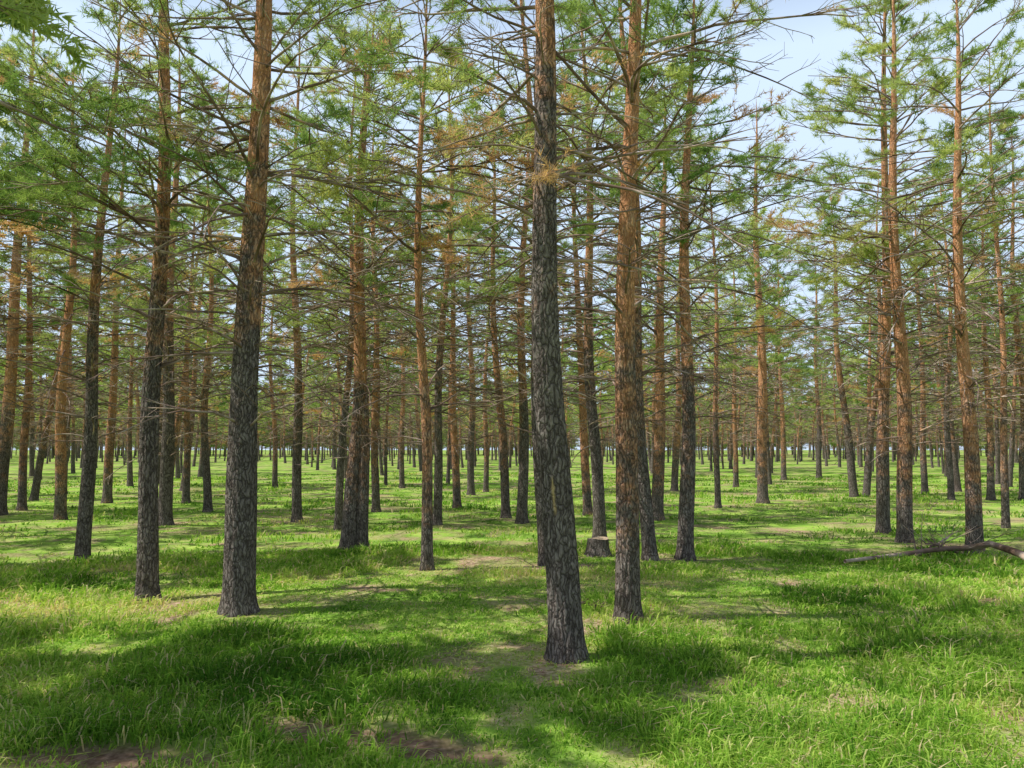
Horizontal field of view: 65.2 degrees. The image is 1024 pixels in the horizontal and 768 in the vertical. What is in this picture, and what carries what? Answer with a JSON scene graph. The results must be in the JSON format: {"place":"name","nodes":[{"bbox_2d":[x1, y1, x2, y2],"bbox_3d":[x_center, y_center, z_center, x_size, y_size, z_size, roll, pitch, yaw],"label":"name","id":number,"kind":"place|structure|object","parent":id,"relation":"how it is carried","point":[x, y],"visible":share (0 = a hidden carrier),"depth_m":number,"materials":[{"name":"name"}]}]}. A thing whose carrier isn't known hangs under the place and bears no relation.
{"place":"outdoors","nodes":[
{"label":"outdoors","id":0,"kind":"place"},
{"bbox_2d":[0,450,1023,767],"bbox_3d":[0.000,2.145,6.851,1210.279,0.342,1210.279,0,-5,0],"label":"ground","id":1,"kind":"structure","parent":0,"point":[448,746],"depth_m":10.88,"materials":[{"name":"green plant"}]},
{"bbox_2d":[0,288,25,326],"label":"pine tree","id":2,"kind":"object","parent":1,"relation":"on","point":[5,309],"visible":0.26,"depth_m":20.78,"materials":[{"name":"green plant"}]},
{"bbox_2d":[0,6,102,515],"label":"pine tree","id":3,"kind":"object","parent":1,"relation":"on","point":[6,428],"visible":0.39,"depth_m":19.69,"materials":[{"name":"green plant"}]},
{"bbox_2d":[0,2,117,423],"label":"pine tree","id":4,"kind":"object","parent":1,"relation":"on","point":[18,229],"visible":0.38,"depth_m":11.50,"materials":[{"name":"green plant"}]},
{"bbox_2d":[0,80,130,510],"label":"pine tree","id":5,"kind":"object","parent":1,"relation":"on","point":[22,478],"visible":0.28,"depth_m":20.85,"materials":[{"name":"green plant"}]},
{"bbox_2d":[0,0,132,165],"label":"pine tree","id":6,"kind":"object","parent":1,"relation":"on","point":[17,10],"visible":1,"depth_m":5.93,"materials":[{"name":"green plant"}]},
{"bbox_2d":[1,197,134,500],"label":"pine tree","id":7,"kind":"object","parent":1,"relation":"on","point":[35,489],"visible":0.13,"depth_m":25.60,"materials":[{"name":"green plant"}]},
{"bbox_2d":[0,178,142,493],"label":"pine tree","id":8,"kind":"object","parent":1,"relation":"on","point":[68,422],"visible":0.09,"depth_m":29.36,"materials":[{"name":"green plant"}]},
{"bbox_2d":[0,45,152,519],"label":"pine tree","id":9,"kind":"object","parent":1,"relation":"on","point":[60,504],"visible":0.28,"depth_m":18.06,"materials":[{"name":"green plant"}]},
{"bbox_2d":[36,100,190,502],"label":"pine tree","id":10,"kind":"object","parent":1,"relation":"on","point":[107,493],"visible":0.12,"depth_m":23.74,"materials":[{"name":"green plant"}]},
{"bbox_2d":[0,0,227,560],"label":"pine tree","id":11,"kind":"object","parent":1,"relation":"on","point":[96,282],"visible":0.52,"depth_m":11.93,"materials":[{"name":"green plant"}]},
{"bbox_2d":[86,243,176,485],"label":"pine tree","id":12,"kind":"object","parent":1,"relation":"on","point":[130,464],"visible":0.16,"depth_m":34.09,"materials":[{"name":"green plant"}]},
{"bbox_2d":[53,34,263,525],"bbox_3d":[-7.757,-2.223,17.280,4.578,10.730,4.357,-4,-6,43],"label":"pine tree","id":13,"kind":"object","parent":1,"relation":"on","point":[166,478],"visible":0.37,"depth_m":16.95,"materials":[{"name":"green plant"}]},
{"bbox_2d":[103,176,238,503],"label":"pine tree","id":14,"kind":"object","parent":1,"relation":"on","point":[186,469],"visible":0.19,"depth_m":23.87,"materials":[{"name":"green plant"}]},
{"bbox_2d":[0,0,353,603],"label":"pine tree","id":15,"kind":"object","parent":1,"relation":"on","point":[147,570],"visible":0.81,"depth_m":8.35,"materials":[{"name":"green plant"}]},
{"bbox_2d":[124,196,236,468],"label":"pine tree","id":16,"kind":"object","parent":1,"relation":"on","point":[178,426],"visible":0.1,"depth_m":27.55,"materials":[{"name":"green plant"}]},
{"bbox_2d":[98,95,310,511],"bbox_3d":[-7.986,-2.219,21.065,5.422,11.363,5.155,2,-5,-20],"label":"pine tree","id":17,"kind":"object","parent":1,"relation":"on","point":[207,489],"visible":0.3,"depth_m":20.77,"materials":[{"name":"green plant"}]},
{"bbox_2d":[139,214,272,490],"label":"pine tree","id":18,"kind":"object","parent":1,"relation":"on","point":[191,426],"visible":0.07,"depth_m":31.19,"materials":[{"name":"green plant"}]},
{"bbox_2d":[34,0,452,616],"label":"pine tree","id":19,"kind":"object","parent":1,"relation":"on","point":[240,550],"visible":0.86,"depth_m":7.82,"materials":[{"name":"green plant"}]},
{"bbox_2d":[205,249,333,487],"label":"pine tree","id":20,"kind":"object","parent":1,"relation":"on","point":[268,258],"visible":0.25,"depth_m":33.11,"materials":[{"name":"green plant"}]},
{"bbox_2d":[193,10,389,522],"bbox_3d":[-4.840,-2.690,17.977,3.969,11.764,4.571,0,-5,0],"label":"pine tree","id":21,"kind":"object","parent":1,"relation":"on","point":[296,515],"visible":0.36,"depth_m":17.63,"materials":[{"name":"green plant"}]},
{"bbox_2d":[201,20,462,530],"bbox_3d":[-3.192,-2.344,16.551,4.731,10.911,5.071,-2,-5,24],"label":"pine tree","id":22,"kind":"object","parent":1,"relation":"on","point":[342,441],"visible":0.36,"depth_m":16.27,"materials":[{"name":"green plant"}]},
{"bbox_2d":[220,1,462,547],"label":"pine tree","id":23,"kind":"object","parent":1,"relation":"on","point":[362,537],"visible":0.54,"depth_m":12.59,"materials":[{"name":"green plant"}]},
{"bbox_2d":[318,221,406,438],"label":"pine tree","id":24,"kind":"object","parent":1,"relation":"on","point":[367,335],"visible":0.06,"depth_m":34.08,"materials":[{"name":"green plant"}]},
{"bbox_2d":[273,93,462,511],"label":"pine tree","id":25,"kind":"object","parent":1,"relation":"on","point":[376,507],"visible":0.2,"depth_m":20.47,"materials":[{"name":"green plant"}]},
{"bbox_2d":[226,0,512,549],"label":"pine tree","id":26,"kind":"object","parent":1,"relation":"on","point":[349,519],"visible":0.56,"depth_m":12.61,"materials":[{"name":"green plant"}]},
{"bbox_2d":[307,186,437,496],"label":"pine tree","id":27,"kind":"object","parent":1,"relation":"on","point":[391,354],"visible":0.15,"depth_m":26.31,"materials":[{"name":"green plant"}]},
{"bbox_2d":[353,213,447,487],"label":"pine tree","id":28,"kind":"object","parent":1,"relation":"on","point":[400,350],"visible":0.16,"depth_m":32.20,"materials":[{"name":"green plant"}]},
{"bbox_2d":[266,0,570,570],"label":"pine tree","id":29,"kind":"object","parent":1,"relation":"on","point":[366,161],"visible":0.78,"depth_m":10.29,"materials":[{"name":"green plant"}]},
{"bbox_2d":[332,39,531,525],"bbox_3d":[-1.385,-2.085,16.910,4.454,10.355,4.315,-3,-5,30],"label":"pine tree","id":30,"kind":"object","parent":1,"relation":"on","point":[438,474],"visible":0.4,"depth_m":16.74,"materials":[{"name":"green plant"}]},
{"bbox_2d":[378,126,531,508],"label":"pine tree","id":31,"kind":"object","parent":1,"relation":"on","point":[454,454],"visible":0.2,"depth_m":21.98,"materials":[{"name":"green plant"}]},
{"bbox_2d":[407,165,530,494],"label":"pine tree","id":32,"kind":"object","parent":1,"relation":"on","point":[470,474],"visible":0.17,"depth_m":28.25,"materials":[{"name":"green plant"}]},
{"bbox_2d":[414,228,531,491],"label":"pine tree","id":33,"kind":"object","parent":1,"relation":"on","point":[486,461],"visible":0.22,"depth_m":30.30,"materials":[{"name":"green plant"}]},
{"bbox_2d":[388,99,583,518],"bbox_3d":[-0.408,-1.896,18.845,4.884,10.295,4.772,0,-5,0],"label":"pine tree","id":34,"kind":"object","parent":1,"relation":"on","point":[504,483],"visible":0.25,"depth_m":18.61,"materials":[{"name":"green plant"}]},
{"bbox_2d":[0,192,1023,486],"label":"distant pine forest","id":35,"kind":"object","parent":1,"relation":"on","point":[704,438],"visible":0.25,"depth_m":59.22,"materials":[{"name":"green plant"}]},
{"bbox_2d":[407,79,618,523],"bbox_3d":[0.097,-1.981,17.960,4.753,10.387,5.064,4,-6,-38],"label":"pine tree","id":36,"kind":"object","parent":1,"relation":"on","point":[522,499],"visible":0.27,"depth_m":17.71,"materials":[{"name":"green plant"}]},
{"bbox_2d":[344,0,687,565],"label":"pine tree","id":37,"kind":"object","parent":1,"relation":"on","point":[575,90],"visible":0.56,"depth_m":10.58,"materials":[{"name":"green plant"}]},
{"bbox_2d":[325,0,780,663],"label":"pine tree","id":38,"kind":"object","parent":1,"relation":"on","point":[565,640],"visible":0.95,"depth_m":5.89,"materials":[{"name":"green plant"}]},
{"bbox_2d":[506,234,601,451],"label":"pine tree","id":39,"kind":"object","parent":1,"relation":"on","point":[513,373],"visible":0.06,"depth_m":29.29,"materials":[{"name":"green plant"}]},
{"bbox_2d":[496,75,670,515],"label":"pine tree","id":40,"kind":"object","parent":1,"relation":"on","point":[586,484],"visible":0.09,"depth_m":19.57,"materials":[{"name":"green plant"}]},
{"bbox_2d":[581,598,606,607],"bbox_3d":[0.755,2.073,7.589,0.358,0.089,0.158,-3,-5,31],"label":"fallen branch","id":41,"kind":"object","parent":1,"relation":"on","point":[582,602],"visible":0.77,"depth_m":7.59,"materials":[{"name":"brown wood"}]},
{"bbox_2d":[584,537,611,557],"bbox_3d":[1.225,2.364,11.383,0.494,0.360,0.487,0,-5,0],"label":"tree stump","id":42,"kind":"object","parent":1,"relation":"on","point":[597,546],"visible":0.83,"depth_m":11.24,"materials":[{"name":"grey wood"}]},
{"bbox_2d":[460,0,758,537],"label":"pine tree","id":43,"kind":"object","parent":1,"relation":"on","point":[599,520],"visible":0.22,"depth_m":14.03,"materials":[{"name":"green plant"}]},
{"bbox_2d":[495,0,774,560],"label":"pine tree","id":44,"kind":"object","parent":1,"relation":"on","point":[648,543],"visible":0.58,"depth_m":11.02,"materials":[{"name":"green plant"}]},
{"bbox_2d":[423,0,879,623],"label":"pine tree","id":45,"kind":"object","parent":1,"relation":"on","point":[627,582],"visible":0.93,"depth_m":7.18,"materials":[{"name":"green plant"}]},
{"bbox_2d":[567,57,787,520],"bbox_3d":[3.829,-2.245,18.766,5.402,11.047,4.572,0,-5,0],"label":"pine tree","id":46,"kind":"object","parent":1,"relation":"on","point":[658,474],"visible":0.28,"depth_m":18.38,"materials":[{"name":"green plant"}]},
{"bbox_2d":[527,0,861,560],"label":"pine tree","id":47,"kind":"object","parent":1,"relation":"on","point":[685,550],"visible":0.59,"depth_m":11.49,"materials":[{"name":"green plant"}]},
{"bbox_2d":[642,193,755,490],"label":"pine tree","id":48,"kind":"object","parent":1,"relation":"on","point":[675,469],"visible":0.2,"depth_m":29.60,"materials":[{"name":"green plant"}]},
{"bbox_2d":[642,139,789,508],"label":"pine tree","id":49,"kind":"object","parent":1,"relation":"on","point":[717,485],"visible":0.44,"depth_m":21.48,"materials":[{"name":"green plant"}]},
{"bbox_2d":[694,229,797,486],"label":"pine tree","id":50,"kind":"object","parent":1,"relation":"on","point":[735,464],"visible":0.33,"depth_m":32.47,"materials":[{"name":"green plant"}]},
{"bbox_2d":[691,101,865,503],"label":"pine tree","id":51,"kind":"object","parent":1,"relation":"on","point":[762,475],"visible":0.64,"depth_m":23.79,"materials":[{"name":"green plant"}]},
{"bbox_2d":[737,233,827,479],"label":"pine tree","id":52,"kind":"object","parent":1,"relation":"on","point":[783,438],"visible":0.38,"depth_m":40.34,"materials":[{"name":"green plant"}]},
{"bbox_2d":[769,241,862,477],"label":"pine tree","id":53,"kind":"object","parent":1,"relation":"on","point":[818,450],"visible":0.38,"depth_m":43.20,"materials":[{"name":"green plant"}]},
{"bbox_2d":[772,186,894,496],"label":"pine tree","id":54,"kind":"object","parent":1,"relation":"on","point":[851,469],"visible":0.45,"depth_m":27.04,"materials":[{"name":"green plant"}]},
{"bbox_2d":[808,171,955,496],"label":"pine tree","id":55,"kind":"object","parent":1,"relation":"on","point":[868,472],"visible":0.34,"depth_m":26.89,"materials":[{"name":"green plant"}]},
{"bbox_2d":[753,0,1023,542],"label":"pine tree","id":56,"kind":"object","parent":1,"relation":"on","point":[904,491],"visible":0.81,"depth_m":13.56,"materials":[{"name":"green plant"}]},
{"bbox_2d":[772,0,1023,533],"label":"pine tree","id":57,"kind":"object","parent":1,"relation":"on","point":[883,525],"visible":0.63,"depth_m":15.21,"materials":[{"name":"green plant"}]},
{"bbox_2d":[844,176,999,493],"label":"pine tree","id":58,"kind":"object","parent":1,"relation":"on","point":[923,471],"visible":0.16,"depth_m":28.91,"materials":[{"name":"green plant"}]},
{"bbox_2d":[821,0,1023,553],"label":"pine tree","id":59,"kind":"object","parent":1,"relation":"on","point":[973,488],"visible":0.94,"depth_m":12.09,"materials":[{"name":"green plant"}]},
{"bbox_2d":[843,513,1023,562],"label":"fallen branch","id":60,"kind":"object","parent":1,"relation":"on","point":[1005,548],"visible":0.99,"depth_m":10.90,"materials":[{"name":"brown wood"}]},
{"bbox_2d":[874,170,1003,499],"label":"pine tree","id":61,"kind":"object","parent":1,"relation":"on","point":[950,475],"visible":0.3,"depth_m":24.81,"materials":[{"name":"green plant"}]},
{"bbox_2d":[904,525,973,556],"bbox_3d":[5.910,2.241,11.226,1.439,0.458,0.545,3,-6,-36],"label":"fallen branch","id":62,"kind":"object","parent":1,"relation":"on","point":[937,544],"visible":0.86,"depth_m":11.16,"materials":[{"name":"brown wood"}]},
{"bbox_2d":[876,234,1013,490],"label":"pine tree","id":63,"kind":"object","parent":1,"relation":"on","point":[957,484],"visible":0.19,"depth_m":30.20,"materials":[{"name":"green plant"}]},
{"bbox_2d":[891,37,1023,527],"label":"pine tree","id":64,"kind":"object","parent":1,"relation":"on","point":[1004,487],"visible":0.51,"depth_m":16.67,"materials":[{"name":"green plant"}]},
{"bbox_2d":[907,179,1023,499],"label":"pine tree","id":65,"kind":"object","parent":1,"relation":"on","point":[990,492],"visible":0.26,"depth_m":24.87,"materials":[{"name":"green plant"}]},
{"bbox_2d":[938,108,1023,499],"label":"pine tree","id":66,"kind":"object","parent":1,"relation":"on","point":[1021,429],"visible":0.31,"depth_m":25.30,"materials":[{"name":"green plant"}]},
{"bbox_2d":[0,0,1023,449],"label":"sky","id":67,"kind":"structure","parent":0,"point":[828,42],"materials":[{"name":"blue"}]}
]}

